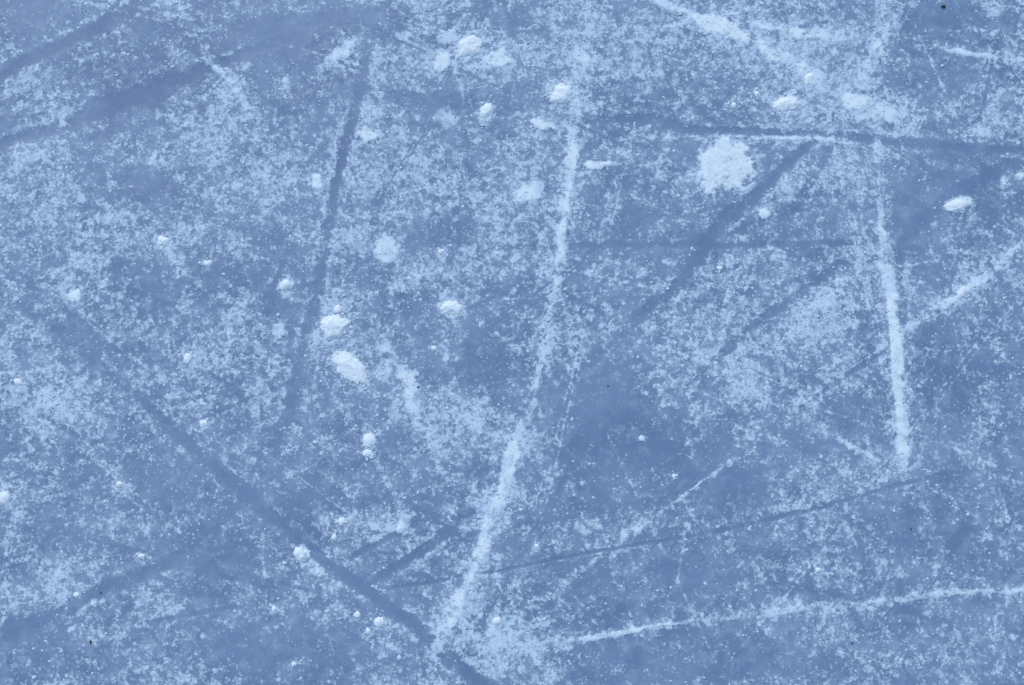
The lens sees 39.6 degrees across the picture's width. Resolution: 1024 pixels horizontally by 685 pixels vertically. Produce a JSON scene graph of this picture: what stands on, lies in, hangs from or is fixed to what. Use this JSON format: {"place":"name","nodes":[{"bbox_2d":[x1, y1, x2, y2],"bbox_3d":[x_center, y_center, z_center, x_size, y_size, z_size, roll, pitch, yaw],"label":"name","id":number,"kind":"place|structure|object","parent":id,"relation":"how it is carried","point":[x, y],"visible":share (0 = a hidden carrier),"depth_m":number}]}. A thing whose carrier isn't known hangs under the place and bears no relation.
{"place":"outdoors","nodes":[
{"label":"outdoors","id":0,"kind":"place"},
{"bbox_2d":[0,0,1023,684],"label":"ice","id":1,"kind":"structure","parent":0,"point":[612,410],"depth_m":2.04},
{"bbox_2d":[0,491,10,504],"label":"snow lump","id":2,"kind":"object","parent":1,"relation":"on","point":[5,497],"visible":1,"depth_m":2.00},
{"bbox_2d":[13,378,22,385],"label":"snow lump","id":3,"kind":"object","parent":1,"relation":"on","point":[17,381],"visible":1,"depth_m":2.03},
{"bbox_2d":[3,62,56,95],"bbox_3d":[-0.723,-0.394,2.129,0.094,0.003,0.045,-30,80,-6],"label":"snow drift","id":4,"kind":"object","parent":1,"relation":"on","point":[32,76],"visible":1,"depth_m":2.13},
{"bbox_2d":[13,139,51,168],"bbox_3d":[-0.709,-0.278,2.104,0.059,0.002,0.049,0,78,0],"label":"snow drift","id":5,"kind":"object","parent":1,"relation":"on","point":[38,152],"visible":1,"depth_m":2.10},
{"bbox_2d":[50,565,65,582],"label":"snow drift","id":6,"kind":"object","parent":1,"relation":"on","point":[58,574],"visible":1,"depth_m":1.98},
{"bbox_2d":[19,389,99,426],"bbox_3d":[-0.641,0.093,2.026,0.122,0.002,0.059,0,78,0],"label":"snow drift","id":7,"kind":"object","parent":1,"relation":"on","point":[78,411],"visible":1,"depth_m":2.02},
{"bbox_2d":[67,288,81,305],"bbox_3d":[-0.633,-0.066,2.058,0.025,0.003,0.028,0,78,0],"label":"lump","id":8,"kind":"object","parent":1,"relation":"on","point":[74,297],"visible":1,"depth_m":2.06},
{"bbox_2d":[0,0,155,82],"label":"skate track","id":9,"kind":"structure","parent":1,"relation":"on","point":[114,19],"depth_m":2.14},
{"bbox_2d":[96,279,108,289],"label":"snow drift","id":10,"kind":"object","parent":1,"relation":"on","point":[102,284],"visible":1,"depth_m":2.06},
{"bbox_2d":[0,498,243,652],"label":"skate track","id":11,"kind":"structure","parent":1,"relation":"on","point":[12,632],"depth_m":1.97},
{"bbox_2d":[0,38,275,148],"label":"skate track","id":12,"kind":"structure","parent":1,"relation":"on","point":[153,89],"depth_m":2.12},
{"bbox_2d":[139,155,159,172],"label":"snow drift","id":13,"kind":"object","parent":1,"relation":"on","point":[150,164],"visible":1,"depth_m":2.10},
{"bbox_2d":[147,595,163,611],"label":"snow drift","id":14,"kind":"object","parent":1,"relation":"on","point":[157,601],"visible":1,"depth_m":1.97},
{"bbox_2d":[157,235,169,246],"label":"snow lump","id":15,"kind":"object","parent":1,"relation":"on","point":[163,241],"visible":1,"depth_m":2.07},
{"bbox_2d":[175,0,185,16],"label":"snow line","id":16,"kind":"object","parent":1,"relation":"on","point":[182,12],"visible":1,"depth_m":2.15},
{"bbox_2d":[184,353,191,364],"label":"snow lump","id":17,"kind":"object","parent":1,"relation":"on","point":[187,358],"visible":1,"depth_m":2.04},
{"bbox_2d":[199,419,207,427],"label":"snow lump","id":18,"kind":"object","parent":1,"relation":"on","point":[203,423],"visible":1,"depth_m":2.02},
{"bbox_2d":[203,260,211,265],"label":"snow lump","id":19,"kind":"object","parent":1,"relation":"on","point":[208,263],"visible":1,"depth_m":2.07},
{"bbox_2d":[201,57,251,111],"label":"snow line","id":20,"kind":"object","parent":1,"relation":"on","point":[241,97],"visible":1,"depth_m":2.12},
{"bbox_2d":[225,330,234,348],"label":"snow drift","id":21,"kind":"object","parent":1,"relation":"on","point":[230,340],"visible":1,"depth_m":2.04},
{"bbox_2d":[27,308,489,684],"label":"skate track","id":22,"kind":"structure","parent":1,"relation":"on","point":[420,631],"depth_m":1.99},
{"bbox_2d":[271,322,285,338],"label":"snow drift","id":23,"kind":"object","parent":1,"relation":"on","point":[279,331],"visible":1,"depth_m":2.05},
{"bbox_2d":[279,279,290,289],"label":"snow lump","id":24,"kind":"object","parent":1,"relation":"on","point":[285,284],"visible":1,"depth_m":2.06},
{"bbox_2d":[279,77,292,96],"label":"snow drift","id":25,"kind":"object","parent":1,"relation":"on","point":[285,90],"visible":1,"depth_m":2.12},
{"bbox_2d":[294,546,306,560],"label":"snow lump","id":26,"kind":"object","parent":1,"relation":"on","point":[300,553],"visible":1,"depth_m":1.98},
{"bbox_2d":[295,227,334,250],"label":"snow drift","id":27,"kind":"object","parent":1,"relation":"on","point":[320,239],"visible":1,"depth_m":2.08},
{"bbox_2d":[309,563,326,578],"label":"snow drift","id":28,"kind":"object","parent":1,"relation":"on","point":[315,569],"visible":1,"depth_m":1.98},
{"bbox_2d":[310,173,326,189],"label":"snow drift","id":29,"kind":"object","parent":1,"relation":"on","point":[317,179],"visible":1,"depth_m":2.09},
{"bbox_2d":[270,50,370,450],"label":"skate track","id":30,"kind":"structure","parent":1,"relation":"on","point":[281,430],"depth_m":2.07},
{"bbox_2d":[303,333,343,354],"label":"snow drift","id":31,"kind":"object","parent":1,"relation":"on","point":[329,345],"visible":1,"depth_m":2.04},
{"bbox_2d":[320,314,350,339],"bbox_3d":[-0.255,-0.022,2.048,0.045,0.013,0.041,8,78,2],"label":"snow lump","id":32,"kind":"object","parent":1,"relation":"on","point":[332,326],"visible":1,"depth_m":2.05},
{"bbox_2d":[333,304,343,313],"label":"snow lump","id":33,"kind":"object","parent":1,"relation":"on","point":[337,309],"visible":1,"depth_m":2.05},
{"bbox_2d":[338,517,345,525],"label":"snow lump","id":34,"kind":"object","parent":1,"relation":"on","point":[341,521],"visible":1,"depth_m":1.99},
{"bbox_2d":[329,38,358,65],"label":"snow drift","id":35,"kind":"object","parent":1,"relation":"on","point":[351,45],"visible":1,"depth_m":2.14},
{"bbox_2d":[331,351,369,386],"bbox_3d":[-0.230,0.038,2.036,0.035,0.009,0.074,-42,81,-8],"label":"snow lump","id":36,"kind":"object","parent":1,"relation":"on","point":[350,367],"visible":1,"depth_m":2.03},
{"bbox_2d":[353,611,359,617],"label":"snow lump","id":37,"kind":"object","parent":1,"relation":"on","point":[356,614],"visible":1,"depth_m":1.96},
{"bbox_2d":[356,124,379,143],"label":"snow drift","id":38,"kind":"object","parent":1,"relation":"on","point":[366,134],"visible":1,"depth_m":2.11},
{"bbox_2d":[362,449,373,457],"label":"snow lump","id":39,"kind":"object","parent":1,"relation":"on","point":[368,453],"visible":1,"depth_m":2.01},
{"bbox_2d":[363,433,375,447],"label":"snow lump","id":40,"kind":"object","parent":1,"relation":"on","point":[369,440],"visible":1,"depth_m":2.01},
{"bbox_2d":[357,102,391,122],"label":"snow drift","id":41,"kind":"object","parent":1,"relation":"on","point":[376,113],"visible":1,"depth_m":2.12},
{"bbox_2d":[356,514,395,542],"bbox_3d":[-0.191,0.259,1.991,0.063,0.002,0.035,-25,79,-5],"label":"snow drift","id":42,"kind":"object","parent":1,"relation":"on","point":[374,528],"visible":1,"depth_m":1.99},
{"bbox_2d":[374,617,384,626],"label":"snow lump","id":43,"kind":"object","parent":1,"relation":"on","point":[379,622],"visible":1,"depth_m":1.96},
{"bbox_2d":[371,235,399,264],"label":"snow drift","id":44,"kind":"object","parent":1,"relation":"on","point":[390,247],"visible":1,"depth_m":2.07},
{"bbox_2d":[395,521,405,534],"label":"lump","id":45,"kind":"object","parent":1,"relation":"on","point":[400,528],"visible":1,"depth_m":1.99},
{"bbox_2d":[376,347,434,446],"bbox_3d":[-0.142,0.074,2.030,0.046,0.003,0.166,-29,80,-6],"label":"snow line","id":46,"kind":"object","parent":1,"relation":"on","point":[398,370],"visible":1,"depth_m":2.03},
{"bbox_2d":[388,266,434,293],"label":"snow line","id":47,"kind":"object","parent":1,"relation":"on","point":[400,283],"visible":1,"depth_m":2.06},
{"bbox_2d":[367,518,460,586],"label":"skate track","id":48,"kind":"structure","parent":1,"relation":"on","point":[429,545],"depth_m":1.98},
{"bbox_2d":[431,51,453,75],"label":"snow drift","id":49,"kind":"object","parent":1,"relation":"on","point":[442,62],"visible":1,"depth_m":2.13},
{"bbox_2d":[389,92,503,114],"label":"skate track","id":50,"kind":"structure","parent":1,"relation":"on","point":[444,105],"depth_m":2.12},
{"bbox_2d":[439,28,462,46],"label":"snow drift","id":51,"kind":"object","parent":1,"relation":"on","point":[452,34],"visible":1,"depth_m":2.14},
{"bbox_2d":[440,300,462,314],"bbox_3d":[-0.088,-0.051,2.055,0.034,0.007,0.023,5,78,1],"label":"snow lump","id":52,"kind":"object","parent":1,"relation":"on","point":[451,307],"visible":1,"depth_m":2.05},
{"bbox_2d":[434,384,491,430],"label":"snow line","id":53,"kind":"object","parent":1,"relation":"on","point":[470,416],"visible":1,"depth_m":2.02},
{"bbox_2d":[458,35,481,56],"bbox_3d":[-0.063,-0.446,2.139,0.039,0.009,0.036,-8,78,-2],"label":"snow lump","id":54,"kind":"object","parent":1,"relation":"on","point":[471,46],"visible":1,"depth_m":2.14},
{"bbox_2d":[446,41,523,80],"bbox_3d":[-0.047,-0.428,2.136,0.134,0.002,0.062,-20,79,-4],"label":"snow drift","id":55,"kind":"object","parent":1,"relation":"on","point":[456,68],"visible":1,"depth_m":2.13},
{"bbox_2d":[480,103,492,117],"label":"snow lump","id":56,"kind":"object","parent":1,"relation":"on","point":[486,110],"visible":1,"depth_m":2.12},
{"bbox_2d":[492,617,500,624],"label":"snow lump","id":57,"kind":"object","parent":1,"relation":"on","point":[496,620],"visible":1,"depth_m":1.96},
{"bbox_2d":[483,48,515,67],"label":"snow drift","id":58,"kind":"object","parent":1,"relation":"on","point":[500,58],"visible":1,"depth_m":2.13},
{"bbox_2d":[470,620,530,656],"bbox_3d":[-0.015,0.408,1.958,0.089,0.002,0.049,-11,78,-2],"label":"snow drift","id":59,"kind":"object","parent":1,"relation":"on","point":[502,635],"visible":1,"depth_m":1.96},
{"bbox_2d":[495,573,509,605],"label":"snow line","id":60,"kind":"object","parent":1,"relation":"on","point":[498,583],"visible":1,"depth_m":1.97},
{"bbox_2d":[426,2,595,666],"bbox_3d":[0.028,-0.029,2.051,0.075,0.004,1.010,13,78,3],"label":"snow line","id":61,"kind":"object","parent":1,"relation":"on","point":[514,447],"visible":1,"depth_m":2.03},
{"bbox_2d":[0,0,1023,684],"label":"snow crumbs","id":62,"kind":"object","parent":1,"relation":"on","point":[492,322],"visible":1,"depth_m":2.05},
{"bbox_2d":[510,176,547,208],"bbox_3d":[0.025,-0.221,2.093,0.057,0.003,0.055,0,78,0],"label":"snow drift","id":63,"kind":"object","parent":1,"relation":"on","point":[532,189],"visible":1,"depth_m":2.09},
{"bbox_2d":[523,640,550,684],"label":"snow line","id":64,"kind":"object","parent":1,"relation":"on","point":[533,655],"visible":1,"depth_m":1.95},
{"bbox_2d":[528,117,556,131],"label":"snow drift","id":65,"kind":"object","parent":1,"relation":"on","point":[536,123],"visible":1,"depth_m":2.11},
{"bbox_2d":[549,83,572,103],"bbox_3d":[0.073,-0.372,2.123,0.036,0.010,0.034,0,78,0],"label":"snow lump","id":66,"kind":"object","parent":1,"relation":"on","point":[562,93],"visible":1,"depth_m":2.12},
{"bbox_2d":[582,160,613,170],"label":"snow drift","id":67,"kind":"object","parent":1,"relation":"on","point":[596,166],"visible":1,"depth_m":2.10},
{"bbox_2d":[508,456,737,631],"bbox_3d":[0.147,0.279,1.985,0.423,0.003,0.027,-36,80,-7],"label":"snow line","id":68,"kind":"object","parent":1,"relation":"on","point":[644,522],"visible":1,"depth_m":1.99},
{"bbox_2d":[638,435,645,441],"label":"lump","id":69,"kind":"object","parent":1,"relation":"on","point":[641,438],"visible":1,"depth_m":2.02},
{"bbox_2d":[646,19,687,32],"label":"snow line","id":70,"kind":"object","parent":1,"relation":"on","point":[680,23],"visible":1,"depth_m":2.15},
{"bbox_2d":[388,473,947,589],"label":"skate track","id":71,"kind":"structure","parent":1,"relation":"on","point":[797,512],"depth_m":1.99},
{"bbox_2d":[686,404,704,421],"bbox_3d":[0.261,0.100,2.023,0.030,0.002,0.028,0,78,0],"label":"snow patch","id":72,"kind":"object","parent":1,"relation":"on","point":[695,411],"visible":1,"depth_m":2.02},
{"bbox_2d":[622,141,815,334],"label":"skate track","id":73,"kind":"structure","parent":1,"relation":"on","point":[752,198],"depth_m":2.08},
{"bbox_2d":[690,136,759,198],"bbox_3d":[0.317,-0.260,2.100,0.112,0.004,0.099,0,78,0],"label":"snow drift","id":74,"kind":"object","parent":1,"relation":"on","point":[726,163],"visible":1,"depth_m":2.10},
{"bbox_2d":[699,351,761,397],"bbox_3d":[0.309,0.051,2.034,0.111,0.002,0.029,38,81,7],"label":"snow line","id":75,"kind":"object","parent":1,"relation":"on","point":[742,388],"visible":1,"depth_m":2.03},
{"bbox_2d":[628,134,849,144],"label":"snow line","id":76,"kind":"object","parent":1,"relation":"on","point":[784,138],"visible":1,"depth_m":2.11},
{"bbox_2d":[723,2,766,16],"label":"snow line","id":77,"kind":"object","parent":1,"relation":"on","point":[748,9],"visible":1,"depth_m":2.15},
{"bbox_2d":[474,587,1023,654],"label":"snow line","id":78,"kind":"object","parent":1,"relation":"on","point":[801,608],"visible":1,"depth_m":1.96},
{"bbox_2d":[701,293,799,370],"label":"skate track","id":79,"kind":"structure","parent":1,"relation":"on","point":[729,348],"depth_m":2.05},
{"bbox_2d":[758,208,770,221],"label":"lump","id":80,"kind":"object","parent":1,"relation":"on","point":[764,213],"visible":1,"depth_m":2.08},
{"bbox_2d":[649,0,919,129],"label":"snow line","id":81,"kind":"object","parent":1,"relation":"on","point":[861,106],"visible":1,"depth_m":2.13},
{"bbox_2d":[772,96,798,111],"bbox_3d":[0.408,-0.356,2.120,0.042,0.008,0.026,-5,78,-1],"label":"snow lump","id":82,"kind":"object","parent":1,"relation":"on","point":[787,103],"visible":1,"depth_m":2.12},
{"bbox_2d":[776,171,794,205],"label":"snow line","id":83,"kind":"object","parent":1,"relation":"on","point":[786,188],"visible":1,"depth_m":2.09},
{"bbox_2d":[742,20,866,42],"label":"snow line","id":84,"kind":"object","parent":1,"relation":"on","point":[839,35],"visible":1,"depth_m":2.14},
{"bbox_2d":[586,115,1023,154],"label":"skate track","id":85,"kind":"structure","parent":1,"relation":"on","point":[684,128],"depth_m":2.11},
{"bbox_2d":[804,73,813,84],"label":"snow lump","id":86,"kind":"object","parent":1,"relation":"on","point":[808,77],"visible":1,"depth_m":2.13},
{"bbox_2d":[798,388,822,406],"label":"snow line","id":87,"kind":"object","parent":1,"relation":"on","point":[810,398],"visible":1,"depth_m":2.03},
{"bbox_2d":[774,268,853,355],"bbox_3d":[0.438,-0.044,2.054,0.038,0.003,0.178,40,81,8],"label":"snow line","id":88,"kind":"object","parent":1,"relation":"on","point":[828,301],"visible":1,"depth_m":2.05},
{"bbox_2d":[791,402,892,475],"bbox_3d":[0.466,0.143,2.014,0.174,0.002,0.030,35,80,7],"label":"snow line","id":89,"kind":"object","parent":1,"relation":"on","point":[800,417],"visible":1,"depth_m":2.02},
{"bbox_2d":[853,5,904,93],"bbox_3d":[0.550,-0.444,2.140,0.035,0.003,0.167,25,79,5],"label":"snow line","id":90,"kind":"object","parent":1,"relation":"on","point":[864,77],"visible":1,"depth_m":2.14},
{"bbox_2d":[879,124,891,132],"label":"skate track","id":91,"kind":"structure","parent":1,"relation":"on","point":[885,127],"depth_m":2.11},
{"bbox_2d":[872,54,912,475],"bbox_3d":[0.550,-0.134,2.073,0.038,0.005,0.659,0,78,0],"label":"snow line","id":92,"kind":"object","parent":1,"relation":"on","point":[898,382],"visible":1,"depth_m":2.05},
{"bbox_2d":[875,237,1023,355],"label":"snow line","id":93,"kind":"object","parent":1,"relation":"on","point":[989,274],"visible":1,"depth_m":2.06},
{"bbox_2d":[892,158,1015,255],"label":"skate track","id":94,"kind":"structure","parent":1,"relation":"on","point":[971,186],"depth_m":2.09},
{"bbox_2d":[943,199,968,211],"bbox_3d":[0.652,-0.201,2.087,0.040,0.005,0.020,-10,78,-2],"label":"snow lump","id":95,"kind":"object","parent":1,"relation":"on","point":[958,205],"visible":1,"depth_m":2.09},
{"bbox_2d":[958,286,965,297],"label":"snow lump","id":96,"kind":"object","parent":1,"relation":"on","point":[962,290],"visible":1,"depth_m":2.06},
{"bbox_2d":[924,44,1023,63],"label":"snow line","id":97,"kind":"object","parent":1,"relation":"on","point":[965,52],"visible":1,"depth_m":2.13},
{"bbox_2d":[967,121,993,137],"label":"snow drift","id":98,"kind":"object","parent":1,"relation":"on","point":[981,129],"visible":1,"depth_m":2.11},
{"bbox_2d":[1000,172,1009,192],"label":"snow drift","id":99,"kind":"object","parent":1,"relation":"on","point":[1005,185],"visible":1,"depth_m":2.09},
{"bbox_2d":[1007,633,1015,641],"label":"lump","id":100,"kind":"object","parent":1,"relation":"on","point":[1011,637],"visible":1,"depth_m":1.96},
{"bbox_2d":[1014,172,1023,181],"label":"lump","id":101,"kind":"object","parent":1,"relation":"on","point":[1019,175],"visible":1,"depth_m":2.10}
]}

